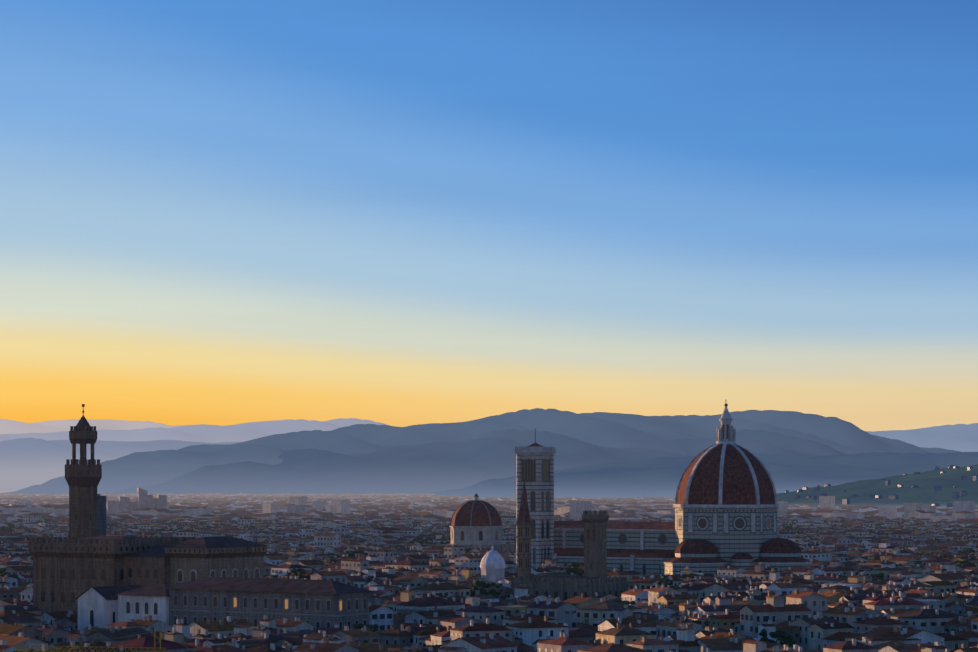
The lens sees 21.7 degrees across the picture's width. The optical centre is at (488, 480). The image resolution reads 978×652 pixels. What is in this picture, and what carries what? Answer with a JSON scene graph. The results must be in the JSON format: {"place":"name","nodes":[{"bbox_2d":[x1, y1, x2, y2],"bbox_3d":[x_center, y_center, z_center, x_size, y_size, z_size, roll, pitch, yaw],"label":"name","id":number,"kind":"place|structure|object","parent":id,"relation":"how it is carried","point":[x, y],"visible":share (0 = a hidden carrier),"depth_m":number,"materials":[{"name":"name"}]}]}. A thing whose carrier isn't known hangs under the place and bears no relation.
{"place":"outdoors","nodes":[
{"label":"outdoors","id":0,"kind":"place"},
{"bbox_2d":[0,490,17,492],"bbox_3d":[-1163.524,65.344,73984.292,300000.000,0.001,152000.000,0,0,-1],"label":"ground","id":1,"kind":"structure","parent":0,"point":[3,491],"depth_m":15655.06,"materials":[{"name":"grey"}]},
{"bbox_2d":[0,523,14,529],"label":"tree","id":2,"kind":"object","parent":1,"relation":"on","point":[10,525],"visible":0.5,"depth_m":2583.35,"materials":[{"name":"green plant"}]},
{"bbox_2d":[0,568,18,578],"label":"tree","id":3,"kind":"object","parent":1,"relation":"on","point":[2,570],"visible":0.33,"depth_m":1256.68,"materials":[{"name":"green plant"}]},
{"bbox_2d":[97,494,106,535],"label":"scaffolded tower","id":4,"kind":"structure","parent":1,"relation":"on","point":[101,516],"depth_m":1239.46,"materials":[{"name":"stone"}]},
{"bbox_2d":[16,631,193,651],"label":"tower crane","id":5,"kind":"object","parent":1,"relation":"on","point":[24,650],"visible":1,"depth_m":631.73,"materials":[{"name":"metal"}]},
{"bbox_2d":[106,488,166,514],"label":"distant buildings","id":6,"kind":"structure","parent":1,"relation":"on","point":[125,504],"depth_m":3752.39,"materials":[{"name":"stone"}]},
{"bbox_2d":[28,404,267,613],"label":"palace with tower","id":7,"kind":"structure","parent":1,"relation":"on","point":[83,557],"depth_m":970.16,"materials":[{"name":"stone"}]},
{"bbox_2d":[76,577,373,629],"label":"palazzo","id":8,"kind":"structure","parent":1,"relation":"on","point":[319,603],"depth_m":861.37,"materials":[{"name":"stone"}]},
{"bbox_2d":[285,568,313,579],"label":"tree","id":9,"kind":"object","parent":1,"relation":"on","point":[302,571],"visible":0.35,"depth_m":1199.31,"materials":[{"name":"green plant"}]},
{"bbox_2d":[327,558,341,562],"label":"tree","id":10,"kind":"object","parent":1,"relation":"on","point":[334,560],"visible":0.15,"depth_m":1505.10,"materials":[{"name":"green plant"}]},
{"bbox_2d":[340,551,357,556],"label":"tree","id":11,"kind":"object","parent":1,"relation":"on","point":[349,554],"visible":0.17,"depth_m":1583.71,"materials":[{"name":"green plant"}]},
{"bbox_2d":[346,551,367,555],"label":"tree","id":12,"kind":"object","parent":1,"relation":"on","point":[357,552],"visible":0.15,"depth_m":1583.91,"materials":[{"name":"green plant"}]},
{"bbox_2d":[353,623,378,631],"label":"tree","id":13,"kind":"object","parent":1,"relation":"on","point":[361,625],"visible":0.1,"depth_m":825.29,"materials":[{"name":"green plant"}]},
{"bbox_2d":[405,522,419,526],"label":"tree","id":14,"kind":"object","parent":1,"relation":"on","point":[414,524],"visible":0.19,"depth_m":2606.42,"materials":[{"name":"green plant"}]},
{"bbox_2d":[412,537,432,542],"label":"tree","id":15,"kind":"object","parent":1,"relation":"on","point":[420,538],"visible":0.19,"depth_m":1933.82,"materials":[{"name":"green plant"}]},
{"bbox_2d":[438,536,449,543],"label":"tree","id":16,"kind":"object","parent":1,"relation":"on","point":[446,538],"visible":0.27,"depth_m":1942.86,"materials":[{"name":"green plant"}]},
{"bbox_2d":[436,493,515,552],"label":"domed building","id":17,"kind":"structure","parent":1,"relation":"on","point":[476,522],"depth_m":1730.74,"materials":[{"name":"stone"}]},
{"bbox_2d":[469,580,505,599],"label":"tree","id":18,"kind":"object","parent":1,"relation":"on","point":[493,592],"visible":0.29,"depth_m":1083.48,"materials":[{"name":"green plant"}]},
{"bbox_2d":[0,493,977,651],"bbox_3d":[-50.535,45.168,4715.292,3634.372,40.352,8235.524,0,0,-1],"label":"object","id":19,"kind":"structure","parent":1,"relation":"on","point":[530,636],"depth_m":1119.40,"materials":[{"name":"paint"}]},
{"bbox_2d":[0,493,977,651],"bbox_3d":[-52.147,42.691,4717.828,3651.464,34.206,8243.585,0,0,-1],"label":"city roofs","id":20,"kind":"structure","parent":19,"relation":"on","point":[720,640],"depth_m":1130.88,"materials":[{"name":"tile"}]},
{"bbox_2d":[0,516,977,651],"bbox_3d":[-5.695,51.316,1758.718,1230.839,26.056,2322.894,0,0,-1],"label":"city windows","id":21,"kind":"structure","parent":19,"relation":"attached to","point":[551,614],"depth_m":931.59,"materials":[{"name":"glass"}]},
{"bbox_2d":[480,546,505,582],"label":"dome","id":22,"kind":"structure","parent":1,"relation":"on","point":[492,565],"depth_m":1189.28,"materials":[{"name":"stone"}]},
{"bbox_2d":[516,481,531,579],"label":"church spire","id":23,"kind":"structure","parent":1,"relation":"on","point":[524,522],"depth_m":1141.46,"materials":[{"name":"stone"}]},
{"bbox_2d":[514,428,555,568],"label":"bell tower","id":24,"kind":"structure","parent":1,"relation":"on","point":[535,466],"depth_m":1429.86,"materials":[{"name":"stone"}]},
{"bbox_2d":[511,510,627,600],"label":"building with tower","id":25,"kind":"structure","parent":1,"relation":"on","point":[592,581],"depth_m":1128.68,"materials":[{"name":"stone"}]},
{"bbox_2d":[560,562,583,574],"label":"tree","id":26,"kind":"object","parent":1,"relation":"on","point":[576,566],"visible":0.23,"depth_m":1314.32,"materials":[{"name":"green plant"}]},
{"bbox_2d":[574,569,583,575],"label":"tree","id":27,"kind":"object","parent":1,"relation":"on","point":[580,573],"visible":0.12,"depth_m":1310.86,"materials":[{"name":"green plant"}]},
{"bbox_2d":[611,600,635,604],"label":"tree","id":28,"kind":"object","parent":1,"relation":"on","point":[627,602],"depth_m":931.19,"materials":[{"name":"green plant"}]},
{"bbox_2d":[509,403,811,575],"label":"domed cathedral","id":29,"kind":"structure","parent":1,"relation":"on","point":[726,506],"depth_m":1377.96,"materials":[{"name":"stone"}]},
{"bbox_2d":[647,578,674,587],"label":"tree","id":30,"kind":"object","parent":1,"relation":"on","point":[665,581],"visible":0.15,"depth_m":1115.91,"materials":[{"name":"green plant"}]},
{"bbox_2d":[674,620,722,629],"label":"tree","id":31,"kind":"object","parent":1,"relation":"on","point":[706,622],"visible":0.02,"depth_m":809.22,"materials":[{"name":"green plant"}]},
{"bbox_2d":[730,578,747,581],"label":"tree","id":32,"kind":"object","parent":1,"relation":"on","point":[734,580],"visible":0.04,"depth_m":1191.85,"materials":[{"name":"green plant"}]},
{"bbox_2d":[759,628,767,641],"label":"tree","id":33,"kind":"object","parent":1,"relation":"on","point":[763,634],"visible":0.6,"depth_m":790.91,"materials":[{"name":"green plant"}]},
{"bbox_2d":[759,630,795,645],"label":"tree","id":34,"kind":"object","parent":1,"relation":"on","point":[785,637],"visible":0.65,"depth_m":795.86,"materials":[{"name":"green plant"}]},
{"bbox_2d":[782,526,800,532],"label":"tree","id":35,"kind":"object","parent":1,"relation":"on","point":[789,527],"visible":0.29,"depth_m":2284.46,"materials":[{"name":"green plant"}]},
{"bbox_2d":[871,556,879,560],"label":"tree","id":36,"kind":"object","parent":1,"relation":"on","point":[876,557],"visible":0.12,"depth_m":1503.30,"materials":[{"name":"green plant"}]},
{"bbox_2d":[871,573,888,579],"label":"tree","id":37,"kind":"object","parent":1,"relation":"on","point":[880,576],"visible":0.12,"depth_m":1293.03,"materials":[{"name":"green plant"}]},
{"bbox_2d":[937,554,952,557],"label":"tree","id":38,"kind":"object","parent":1,"relation":"on","point":[948,555],"visible":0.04,"depth_m":1529.53,"materials":[{"name":"green plant"}]},
{"bbox_2d":[953,558,975,566],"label":"tree","id":39,"kind":"object","parent":1,"relation":"on","point":[967,560],"visible":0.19,"depth_m":1445.85,"materials":[{"name":"green plant"}]},
{"bbox_2d":[961,548,974,552],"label":"tree","id":40,"kind":"object","parent":1,"relation":"on","point":[970,550],"visible":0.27,"depth_m":1699.36,"materials":[{"name":"green plant"}]},
{"bbox_2d":[0,419,183,433],"bbox_3d":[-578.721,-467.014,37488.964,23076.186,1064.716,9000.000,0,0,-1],"label":"mountain","id":41,"kind":"structure","parent":0,"point":[7,426],"depth_m":38819.21,"materials":[{"name":"grey"}]},
{"bbox_2d":[0,438,240,487],"bbox_3d":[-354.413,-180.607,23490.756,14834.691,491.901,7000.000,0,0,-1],"label":"mountain","id":42,"kind":"structure","parent":0,"point":[26,462],"depth_m":22984.94,"materials":[{"name":"grey"}]},
{"bbox_2d":[0,418,386,442],"bbox_3d":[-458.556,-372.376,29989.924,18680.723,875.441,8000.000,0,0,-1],"label":"mountain","id":43,"kind":"structure","parent":0,"point":[244,432],"depth_m":30824.55,"materials":[{"name":"grey"}]},
{"bbox_2d":[110,429,845,494],"bbox_3d":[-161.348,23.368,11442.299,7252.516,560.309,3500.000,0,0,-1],"label":"mountain spur","id":44,"kind":"structure","parent":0,"point":[431,468],"depth_m":10932.07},
{"bbox_2d":[0,408,959,494],"bbox_3d":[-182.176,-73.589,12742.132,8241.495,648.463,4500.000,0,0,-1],"label":"mountain","id":45,"kind":"structure","parent":0,"point":[602,429],"depth_m":12759.98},
{"bbox_2d":[0,423,977,489],"bbox_3d":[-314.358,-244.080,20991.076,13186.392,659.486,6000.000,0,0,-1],"label":"mountain","id":46,"kind":"structure","parent":0,"point":[960,437],"depth_m":21495.77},
{"bbox_2d":[0,0,977,431],"label":"sky","id":47,"kind":"structure","parent":0,"point":[398,213],"materials":[{"name":"blue"}]},
{"bbox_2d":[434,452,977,498],"bbox_3d":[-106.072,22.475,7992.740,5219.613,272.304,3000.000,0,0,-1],"label":"mountain","id":48,"kind":"structure","parent":0,"point":[657,477],"depth_m":7767.36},
{"bbox_2d":[777,464,977,508],"bbox_3d":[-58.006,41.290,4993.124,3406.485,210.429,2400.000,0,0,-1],"label":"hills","id":49,"kind":"structure","parent":0,"point":[925,493],"depth_m":5079.08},
{"bbox_2d":[785,465,977,507],"bbox_3d":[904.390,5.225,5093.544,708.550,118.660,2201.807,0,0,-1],"label":"house walls","id":50,"kind":"structure","parent":49,"relation":"on","point":[954,496],"depth_m":5039.63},
{"bbox_2d":[786,471,977,503],"bbox_3d":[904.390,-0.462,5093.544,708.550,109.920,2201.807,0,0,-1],"label":"hill house roofs","id":51,"kind":"structure","parent":50,"relation":"on","point":[894,495],"depth_m":4812.28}
]}

